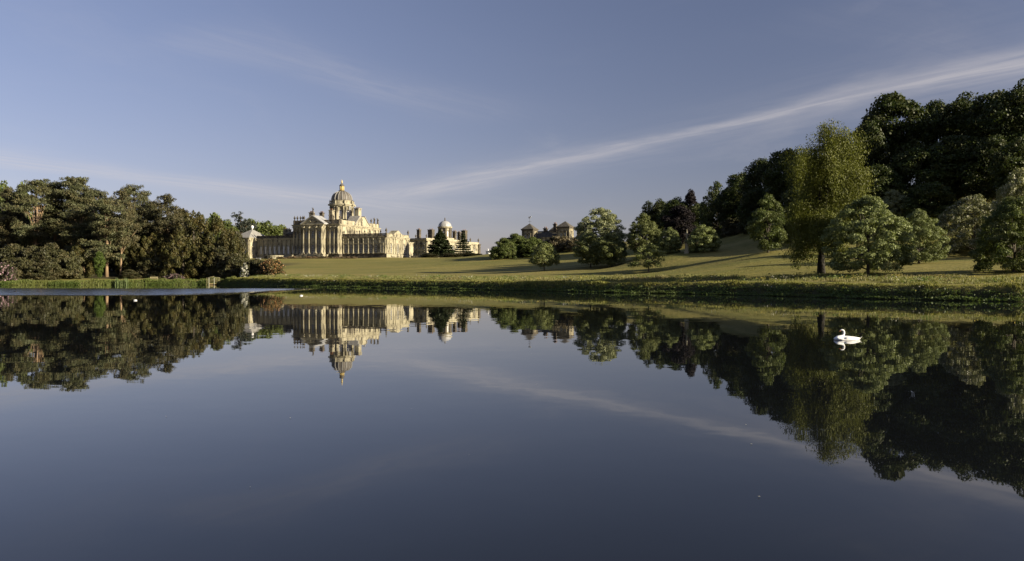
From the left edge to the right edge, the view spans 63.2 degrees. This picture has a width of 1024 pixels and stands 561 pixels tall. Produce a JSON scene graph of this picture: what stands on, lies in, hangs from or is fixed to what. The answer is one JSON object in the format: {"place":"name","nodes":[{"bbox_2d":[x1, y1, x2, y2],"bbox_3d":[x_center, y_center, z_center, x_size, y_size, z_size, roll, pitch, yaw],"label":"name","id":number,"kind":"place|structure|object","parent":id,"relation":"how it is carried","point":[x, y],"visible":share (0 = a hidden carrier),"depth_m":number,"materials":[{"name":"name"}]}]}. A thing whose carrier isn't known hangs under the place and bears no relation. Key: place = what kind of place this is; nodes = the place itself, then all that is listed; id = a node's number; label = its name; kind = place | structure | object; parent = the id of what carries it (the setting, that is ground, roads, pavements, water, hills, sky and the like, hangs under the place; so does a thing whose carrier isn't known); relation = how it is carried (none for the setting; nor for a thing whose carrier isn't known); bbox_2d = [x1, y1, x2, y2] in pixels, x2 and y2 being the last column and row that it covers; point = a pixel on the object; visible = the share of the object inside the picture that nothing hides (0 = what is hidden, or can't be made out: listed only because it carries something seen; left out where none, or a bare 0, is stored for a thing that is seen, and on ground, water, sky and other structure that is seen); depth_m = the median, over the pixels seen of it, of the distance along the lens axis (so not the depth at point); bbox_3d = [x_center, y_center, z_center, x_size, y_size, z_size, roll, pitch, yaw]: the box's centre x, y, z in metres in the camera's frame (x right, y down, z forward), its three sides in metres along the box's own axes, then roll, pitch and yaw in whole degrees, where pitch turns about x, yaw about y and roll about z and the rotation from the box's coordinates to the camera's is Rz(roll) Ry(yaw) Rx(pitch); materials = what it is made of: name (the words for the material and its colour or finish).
{"place":"outdoors","nodes":[
{"label":"outdoors","id":0,"kind":"place"},
{"bbox_2d":[1,276,235,284],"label":"verge grass","id":1,"kind":"structure","parent":0,"point":[92,281],"depth_m":260.53,"materials":[{"name":"green plant"}]},
{"bbox_2d":[0,285,1023,560],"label":"lake","id":2,"kind":"structure","parent":0,"point":[218,423],"depth_m":13.40,"materials":[{"name":"blue liquid"}]},
{"bbox_2d":[834,329,860,339],"bbox_3d":[12.938,2.107,32.019,1.154,0.473,0.526,0,0,-8],"label":"swan","id":3,"kind":"object","parent":2,"relation":"on","point":[842,337],"visible":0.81,"depth_m":31.86,"materials":[{"name":"white"}]},
{"bbox_2d":[0,0,1023,254],"label":"sky","id":4,"kind":"structure","parent":0,"point":[484,117],"materials":[{"name":"blue"}]},
{"bbox_2d":[7,181,1023,301],"bbox_3d":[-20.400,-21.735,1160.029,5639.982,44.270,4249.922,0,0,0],"label":"ground","id":5,"kind":"structure","parent":0,"point":[743,247],"depth_m":192.43,"materials":[{"name":"green plant"}]},
{"bbox_2d":[0,243,22,263],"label":"laurel bush","id":6,"kind":"object","parent":5,"relation":"on","point":[7,251],"visible":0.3,"depth_m":276.26,"materials":[{"name":"green plant"}]},
{"bbox_2d":[0,262,22,280],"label":"rhododendron bush","id":7,"kind":"object","parent":5,"relation":"on","point":[9,273],"visible":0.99,"depth_m":262.55,"materials":[{"name":"pink plant"}]},
{"bbox_2d":[0,187,35,245],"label":"pine tree","id":8,"kind":"object","parent":5,"relation":"on","point":[7,218],"visible":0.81,"depth_m":316.22,"materials":[{"name":"green plant"}]},
{"bbox_2d":[6,257,32,280],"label":"laurel bush","id":9,"kind":"object","parent":5,"relation":"on","point":[21,264],"visible":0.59,"depth_m":265.94,"materials":[{"name":"green plant"}]},
{"bbox_2d":[8,245,39,263],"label":"laurel bush","id":10,"kind":"object","parent":5,"relation":"on","point":[28,251],"visible":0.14,"depth_m":275.05,"materials":[{"name":"green plant"}]},
{"bbox_2d":[0,179,62,245],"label":"pine tree","id":11,"kind":"object","parent":5,"relation":"on","point":[48,202],"visible":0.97,"depth_m":308.95,"materials":[{"name":"green plant"}]},
{"bbox_2d":[23,260,63,280],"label":"laurel bush","id":12,"kind":"object","parent":5,"relation":"on","point":[48,270],"visible":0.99,"depth_m":265.76,"materials":[{"name":"green plant"}]},
{"bbox_2d":[28,181,68,240],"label":"pine tree","id":13,"kind":"object","parent":5,"relation":"on","point":[54,185],"visible":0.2,"depth_m":319.31,"materials":[{"name":"green plant"}]},
{"bbox_2d":[30,242,67,277],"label":"laurel bush","id":14,"kind":"object","parent":5,"relation":"on","point":[47,251],"visible":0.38,"depth_m":273.39,"materials":[{"name":"green plant"}]},
{"bbox_2d":[48,249,85,278],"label":"laurel bush","id":15,"kind":"object","parent":5,"relation":"on","point":[73,267],"visible":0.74,"depth_m":274.04,"materials":[{"name":"green plant"}]},
{"bbox_2d":[38,176,97,244],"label":"pine tree","id":16,"kind":"object","parent":5,"relation":"on","point":[70,195],"visible":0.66,"depth_m":312.04,"materials":[{"name":"green plant"}]},
{"bbox_2d":[57,205,102,273],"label":"pine tree","id":17,"kind":"object","parent":5,"relation":"on","point":[81,230],"visible":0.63,"depth_m":297.18,"materials":[{"name":"green plant"}]},
{"bbox_2d":[66,243,94,276],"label":"yew tree","id":18,"kind":"object","parent":5,"relation":"on","point":[80,251],"visible":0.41,"depth_m":286.86,"materials":[{"name":"green plant"}]},
{"bbox_2d":[65,187,112,272],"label":"pine tree","id":19,"kind":"object","parent":5,"relation":"on","point":[96,194],"visible":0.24,"depth_m":318.94,"materials":[{"name":"green plant"}]},
{"bbox_2d":[93,251,105,278],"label":"broadleaf tree","id":20,"kind":"object","parent":5,"relation":"on","point":[100,263],"visible":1,"depth_m":281.30,"materials":[{"name":"green plant"}]},
{"bbox_2d":[77,198,131,276],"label":"pine tree","id":21,"kind":"object","parent":5,"relation":"on","point":[106,209],"visible":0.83,"depth_m":288.45,"materials":[{"name":"green plant"}]},
{"bbox_2d":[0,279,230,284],"bbox_3d":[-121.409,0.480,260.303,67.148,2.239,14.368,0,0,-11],"label":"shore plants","id":22,"kind":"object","parent":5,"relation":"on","point":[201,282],"visible":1,"depth_m":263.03,"materials":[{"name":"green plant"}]},
{"bbox_2d":[100,189,145,274],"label":"pine tree","id":23,"kind":"object","parent":5,"relation":"on","point":[120,219],"visible":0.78,"depth_m":293.63,"materials":[{"name":"green plant"}]},
{"bbox_2d":[117,269,141,278],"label":"laurel bush","id":24,"kind":"object","parent":5,"relation":"on","point":[130,273],"visible":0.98,"depth_m":281.73,"materials":[{"name":"green plant"}]},
{"bbox_2d":[115,243,144,275],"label":"yew tree","id":25,"kind":"object","parent":5,"relation":"on","point":[133,255],"visible":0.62,"depth_m":297.84,"materials":[{"name":"green plant"}]},
{"bbox_2d":[118,184,160,235],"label":"pine tree","id":26,"kind":"object","parent":5,"relation":"on","point":[142,197],"visible":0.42,"depth_m":310.47,"materials":[{"name":"green plant"}]},
{"bbox_2d":[133,201,164,254],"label":"pine tree","id":27,"kind":"object","parent":5,"relation":"on","point":[149,205],"visible":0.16,"depth_m":316.12,"materials":[{"name":"green plant"}]},
{"bbox_2d":[137,257,164,277],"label":"laurel bush","id":28,"kind":"object","parent":5,"relation":"on","point":[146,270],"visible":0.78,"depth_m":286.36,"materials":[{"name":"green plant"}]},
{"bbox_2d":[134,230,174,271],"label":"yew tree","id":29,"kind":"object","parent":5,"relation":"on","point":[147,249],"visible":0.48,"depth_m":299.48,"materials":[{"name":"green plant"}]},
{"bbox_2d":[139,193,193,254],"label":"pine tree","id":30,"kind":"object","parent":5,"relation":"on","point":[169,221],"visible":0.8,"depth_m":306.73,"materials":[{"name":"green plant"}]},
{"bbox_2d":[162,208,201,251],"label":"broadleaf tree","id":31,"kind":"object","parent":5,"relation":"on","point":[184,212],"visible":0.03,"depth_m":317.33,"materials":[{"name":"green plant"}]},
{"bbox_2d":[160,235,204,278],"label":"yew tree","id":32,"kind":"object","parent":5,"relation":"on","point":[169,260],"visible":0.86,"depth_m":284.85,"materials":[{"name":"green plant"}]},
{"bbox_2d":[168,210,215,276],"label":"yew tree","id":33,"kind":"object","parent":5,"relation":"on","point":[197,222],"visible":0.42,"depth_m":297.89,"materials":[{"name":"green plant"}]},
{"bbox_2d":[186,242,218,278],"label":"yew tree","id":34,"kind":"object","parent":5,"relation":"on","point":[208,250],"visible":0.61,"depth_m":282.82,"materials":[{"name":"green plant"}]},
{"bbox_2d":[204,246,229,278],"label":"laurel bush","id":35,"kind":"object","parent":5,"relation":"on","point":[219,259],"visible":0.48,"depth_m":281.66,"materials":[{"name":"green plant"}]},
{"bbox_2d":[196,217,237,260],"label":"yew tree","id":36,"kind":"object","parent":5,"relation":"on","point":[217,225],"visible":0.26,"depth_m":300.75,"materials":[{"name":"green plant"}]},
{"bbox_2d":[214,219,238,240],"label":"broadleaf tree","id":37,"kind":"object","parent":5,"relation":"on","point":[227,224],"visible":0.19,"depth_m":517.71,"materials":[{"name":"green plant"}]},
{"bbox_2d":[213,229,249,259],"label":"yew tree","id":38,"kind":"object","parent":5,"relation":"on","point":[226,241],"visible":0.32,"depth_m":288.36,"materials":[{"name":"green plant"}]},
{"bbox_2d":[217,253,247,278],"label":"laurel bush","id":39,"kind":"object","parent":5,"relation":"on","point":[234,264],"visible":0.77,"depth_m":276.69,"materials":[{"name":"green plant"}]},
{"bbox_2d":[234,231,249,260],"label":"broadleaf tree","id":40,"kind":"object","parent":5,"relation":"on","point":[242,242],"visible":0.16,"depth_m":328.66,"materials":[{"name":"green plant"}]},
{"bbox_2d":[231,211,257,233],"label":"cedar tree","id":41,"kind":"object","parent":5,"relation":"on","point":[243,226],"visible":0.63,"depth_m":544.47,"materials":[{"name":"green plant"}]},
{"bbox_2d":[245,258,263,276],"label":"laurel bush","id":42,"kind":"object","parent":5,"relation":"on","point":[253,267],"visible":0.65,"depth_m":270.07,"materials":[{"name":"green plant"}]},
{"bbox_2d":[256,257,285,275],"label":"rhododendron bush","id":43,"kind":"object","parent":5,"relation":"on","point":[270,266],"visible":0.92,"depth_m":266.25,"materials":[{"name":"brown plant"}]},
{"bbox_2d":[259,220,282,235],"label":"broadleaf tree","id":44,"kind":"object","parent":5,"relation":"on","point":[266,228],"visible":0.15,"depth_m":646.00,"materials":[{"name":"green plant"}]},
{"bbox_2d":[264,256,356,258],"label":"terrace border plants","id":45,"kind":"object","parent":5,"relation":"on","point":[293,257],"visible":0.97,"depth_m":485.87,"materials":[{"name":"green plant"}]},
{"bbox_2d":[241,180,420,258],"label":"country house","id":46,"kind":"structure","parent":5,"relation":"on","point":[346,229],"depth_m":497.65,"materials":[{"name":"stone"}]},
{"bbox_2d":[427,229,454,257],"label":"spruce tree","id":47,"kind":"object","parent":5,"relation":"on","point":[440,245],"visible":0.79,"depth_m":496.23,"materials":[{"name":"green plant"}]},
{"bbox_2d":[409,218,480,257],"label":"domed service wing","id":48,"kind":"structure","parent":5,"relation":"on","point":[420,244],"depth_m":570.66,"materials":[{"name":"beige stone"}]},
{"bbox_2d":[454,231,472,253],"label":"spruce tree","id":49,"kind":"object","parent":5,"relation":"on","point":[463,240],"visible":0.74,"depth_m":504.58,"materials":[{"name":"green plant"}]},
{"bbox_2d":[489,237,518,259],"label":"thorn tree","id":50,"kind":"object","parent":5,"relation":"on","point":[502,249],"visible":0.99,"depth_m":349.30,"materials":[{"name":"green plant"}]},
{"bbox_2d":[497,233,529,257],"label":"thorn tree","id":51,"kind":"object","parent":5,"relation":"on","point":[516,238],"visible":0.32,"depth_m":356.85,"materials":[{"name":"green plant"}]},
{"bbox_2d":[517,236,548,256],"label":"thorn tree","id":52,"kind":"object","parent":5,"relation":"on","point":[530,242],"visible":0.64,"depth_m":351.27,"materials":[{"name":"green plant"}]},
{"bbox_2d":[528,243,559,270],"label":"young tree","id":53,"kind":"object","parent":5,"relation":"on","point":[544,250],"visible":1,"depth_m":224.08,"materials":[{"name":"green plant"}]},
{"bbox_2d":[521,216,592,242],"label":"stable block","id":54,"kind":"structure","parent":5,"relation":"on","point":[560,230],"depth_m":437.60,"materials":[{"name":"stone"}]},
{"bbox_2d":[545,235,569,250],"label":"bronze bush","id":55,"kind":"object","parent":5,"relation":"on","point":[554,242],"visible":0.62,"depth_m":367.99,"materials":[{"name":"plant"}]},
{"bbox_2d":[562,236,578,251],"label":"bronze bush","id":56,"kind":"object","parent":5,"relation":"on","point":[568,248],"visible":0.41,"depth_m":362.61,"materials":[{"name":"plant"}]},
{"bbox_2d":[572,232,604,267],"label":"young tree","id":57,"kind":"object","parent":5,"relation":"on","point":[584,251],"visible":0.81,"depth_m":221.29,"materials":[{"name":"green plant"}]},
{"bbox_2d":[572,207,626,262],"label":"whitebeam tree","id":58,"kind":"object","parent":5,"relation":"on","point":[604,222],"visible":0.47,"depth_m":235.40,"materials":[{"name":"green plant"}]},
{"bbox_2d":[594,231,628,266],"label":"young tree","id":59,"kind":"object","parent":5,"relation":"on","point":[609,252],"visible":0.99,"depth_m":217.29,"materials":[{"name":"green plant"}]},
{"bbox_2d":[218,277,1023,300],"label":"bank grass","id":60,"kind":"structure","parent":5,"relation":"on","point":[1015,285],"depth_m":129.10,"materials":[{"name":"green plant"}]},
{"bbox_2d":[250,269,1023,284],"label":"meadow grass","id":61,"kind":"structure","parent":5,"relation":"on","point":[1004,279],"depth_m":127.71,"materials":[{"name":"green plant"}]},
{"bbox_2d":[625,214,661,253],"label":"lime tree","id":62,"kind":"object","parent":5,"relation":"on","point":[636,232],"visible":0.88,"depth_m":214.20,"materials":[{"name":"green plant"}]},
{"bbox_2d":[637,200,654,244],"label":"weeping tree","id":63,"kind":"object","parent":5,"relation":"on","point":[647,205],"visible":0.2,"depth_m":333.03,"materials":[{"name":"green plant"}]},
{"bbox_2d":[627,243,666,272],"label":"young tree","id":64,"kind":"object","parent":5,"relation":"on","point":[651,252],"visible":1,"depth_m":186.62,"materials":[{"name":"green plant"}]},
{"bbox_2d":[645,198,665,231],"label":"woodland tree","id":65,"kind":"object","parent":5,"relation":"on","point":[657,209],"visible":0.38,"depth_m":327.90,"materials":[{"name":"green plant"}]},
{"bbox_2d":[657,227,681,253],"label":"round bush","id":66,"kind":"object","parent":5,"relation":"on","point":[672,243],"visible":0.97,"depth_m":210.66,"materials":[{"name":"green plant"}]},
{"bbox_2d":[657,196,686,229],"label":"woodland tree","id":67,"kind":"object","parent":5,"relation":"on","point":[668,205],"visible":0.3,"depth_m":315.98,"materials":[{"name":"green plant"}]},
{"bbox_2d":[659,204,695,245],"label":"copper beech","id":68,"kind":"object","parent":5,"relation":"on","point":[682,214],"visible":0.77,"depth_m":297.51,"materials":[{"name":"purple plant"}]},
{"bbox_2d":[683,189,697,222],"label":"copper beech","id":69,"kind":"object","parent":5,"relation":"on","point":[690,198],"visible":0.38,"depth_m":314.32,"materials":[{"name":"purple plant"}]},
{"bbox_2d":[683,203,700,234],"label":"woodland tree","id":70,"kind":"object","parent":5,"relation":"on","point":[694,209],"visible":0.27,"depth_m":304.17,"materials":[{"name":"green plant"}]},
{"bbox_2d":[685,224,721,252],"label":"round bush","id":71,"kind":"object","parent":5,"relation":"on","point":[705,243],"visible":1,"depth_m":206.12,"materials":[{"name":"green plant"}]},
{"bbox_2d":[698,181,723,241],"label":"weeping tree","id":72,"kind":"object","parent":5,"relation":"on","point":[707,218],"visible":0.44,"depth_m":270.83,"materials":[{"name":"green plant"}]},
{"bbox_2d":[708,189,737,235],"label":"woodland tree","id":73,"kind":"object","parent":5,"relation":"on","point":[716,204],"visible":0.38,"depth_m":259.62,"materials":[{"name":"green plant"}]},
{"bbox_2d":[720,217,740,235],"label":"undergrowth bush","id":74,"kind":"object","parent":5,"relation":"on","point":[729,225],"visible":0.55,"depth_m":253.86,"materials":[{"name":"green plant"}]},
{"bbox_2d":[721,172,745,218],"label":"woodland tree","id":75,"kind":"object","parent":5,"relation":"on","point":[733,182],"visible":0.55,"depth_m":255.76,"materials":[{"name":"green plant"}]},
{"bbox_2d":[734,187,770,227],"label":"woodland tree","id":76,"kind":"object","parent":5,"relation":"on","point":[754,196],"visible":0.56,"depth_m":234.78,"materials":[{"name":"green plant"}]},
{"bbox_2d":[738,156,770,215],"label":"woodland tree","id":77,"kind":"object","parent":5,"relation":"on","point":[753,177],"visible":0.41,"depth_m":242.67,"materials":[{"name":"green plant"}]},
{"bbox_2d":[744,193,787,252],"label":"oval tree","id":78,"kind":"object","parent":5,"relation":"on","point":[759,232],"visible":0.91,"depth_m":176.96,"materials":[{"name":"green plant"}]},
{"bbox_2d":[762,147,797,210],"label":"woodland tree","id":79,"kind":"object","parent":5,"relation":"on","point":[775,185],"visible":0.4,"depth_m":223.91,"materials":[{"name":"green plant"}]},
{"bbox_2d":[771,187,801,232],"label":"woodland tree","id":80,"kind":"object","parent":5,"relation":"on","point":[787,197],"visible":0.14,"depth_m":204.14,"materials":[{"name":"green plant"}]},
{"bbox_2d":[780,148,812,192],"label":"woodland tree","id":81,"kind":"object","parent":5,"relation":"on","point":[783,177],"visible":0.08,"depth_m":216.45,"materials":[{"name":"green plant"}]},
{"bbox_2d":[586,251,1023,277],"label":"lawn tufts","id":82,"kind":"object","parent":5,"relation":"on","point":[803,265],"visible":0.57,"depth_m":150.34,"materials":[{"name":"green plant"}]},
{"bbox_2d":[771,119,878,273],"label":"birch tree","id":83,"kind":"object","parent":5,"relation":"on","point":[811,212],"visible":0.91,"depth_m":125.62,"materials":[{"name":"green plant"}]},
{"bbox_2d":[818,195,919,274],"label":"whitebeam tree","id":84,"kind":"object","parent":5,"relation":"on","point":[885,249],"visible":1,"depth_m":115.72,"materials":[{"name":"green plant"}]},
{"bbox_2d":[847,121,893,185],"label":"woodland tree","id":85,"kind":"object","parent":5,"relation":"on","point":[874,134],"visible":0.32,"depth_m":207.40,"materials":[{"name":"green plant"}]},
{"bbox_2d":[859,163,909,215],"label":"woodland tree","id":86,"kind":"object","parent":5,"relation":"on","point":[886,176],"visible":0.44,"depth_m":192.18,"materials":[{"name":"green plant"}]},
{"bbox_2d":[874,189,912,230],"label":"whitebeam tree","id":87,"kind":"object","parent":5,"relation":"on","point":[891,193],"visible":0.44,"depth_m":187.33,"materials":[{"name":"green plant"}]},
{"bbox_2d":[853,91,938,183],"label":"woodland tree","id":88,"kind":"object","parent":5,"relation":"on","point":[892,106],"visible":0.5,"depth_m":211.49,"materials":[{"name":"green plant"}]},
{"bbox_2d":[885,146,957,206],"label":"woodland tree","id":89,"kind":"object","parent":5,"relation":"on","point":[907,165],"visible":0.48,"depth_m":192.74,"materials":[{"name":"green plant"}]},
{"bbox_2d":[893,208,950,263],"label":"whitebeam tree","id":90,"kind":"object","parent":5,"relation":"on","point":[935,233],"visible":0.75,"depth_m":141.11,"materials":[{"name":"green plant"}]},
{"bbox_2d":[904,98,955,153],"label":"woodland tree","id":91,"kind":"object","parent":5,"relation":"on","point":[935,104],"visible":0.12,"depth_m":219.43,"materials":[{"name":"green plant"}]},
{"bbox_2d":[899,181,962,226],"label":"woodland tree","id":92,"kind":"object","parent":5,"relation":"on","point":[930,195],"visible":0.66,"depth_m":181.88,"materials":[{"name":"green plant"}]},
{"bbox_2d":[916,134,988,200],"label":"woodland tree","id":93,"kind":"object","parent":5,"relation":"on","point":[955,148],"visible":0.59,"depth_m":190.29,"materials":[{"name":"green plant"}]},
{"bbox_2d":[927,91,981,177],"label":"woodland tree","id":94,"kind":"object","parent":5,"relation":"on","point":[952,123],"visible":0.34,"depth_m":210.13,"materials":[{"name":"green plant"}]},
{"bbox_2d":[933,194,999,254],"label":"hawthorn tree","id":95,"kind":"object","parent":5,"relation":"on","point":[960,216],"visible":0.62,"depth_m":163.20,"materials":[{"name":"green plant"}]},
{"bbox_2d":[956,134,1011,201],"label":"woodland tree","id":96,"kind":"object","parent":5,"relation":"on","point":[978,182],"visible":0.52,"depth_m":184.67,"materials":[{"name":"green plant"}]},
{"bbox_2d":[960,89,1016,143],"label":"woodland tree","id":97,"kind":"object","parent":5,"relation":"on","point":[973,126],"visible":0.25,"depth_m":201.63,"materials":[{"name":"green plant"}]},
{"bbox_2d":[969,195,1023,271],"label":"dark tree","id":98,"kind":"object","parent":5,"relation":"on","point":[990,244],"visible":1,"depth_m":107.98,"materials":[{"name":"green plant"}]},
{"bbox_2d":[982,78,1023,144],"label":"woodland tree","id":99,"kind":"object","parent":5,"relation":"on","point":[1010,111],"visible":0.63,"depth_m":188.49,"materials":[{"name":"green plant"}]},
{"bbox_2d":[986,136,1023,200],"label":"woodland tree","id":100,"kind":"object","parent":5,"relation":"on","point":[1006,158],"visible":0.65,"depth_m":174.38,"materials":[{"name":"green plant"}]},
{"bbox_2d":[990,167,1023,254],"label":"hawthorn tree","id":101,"kind":"object","parent":5,"relation":"on","point":[1012,187],"visible":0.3,"depth_m":151.79,"materials":[{"name":"green plant"}]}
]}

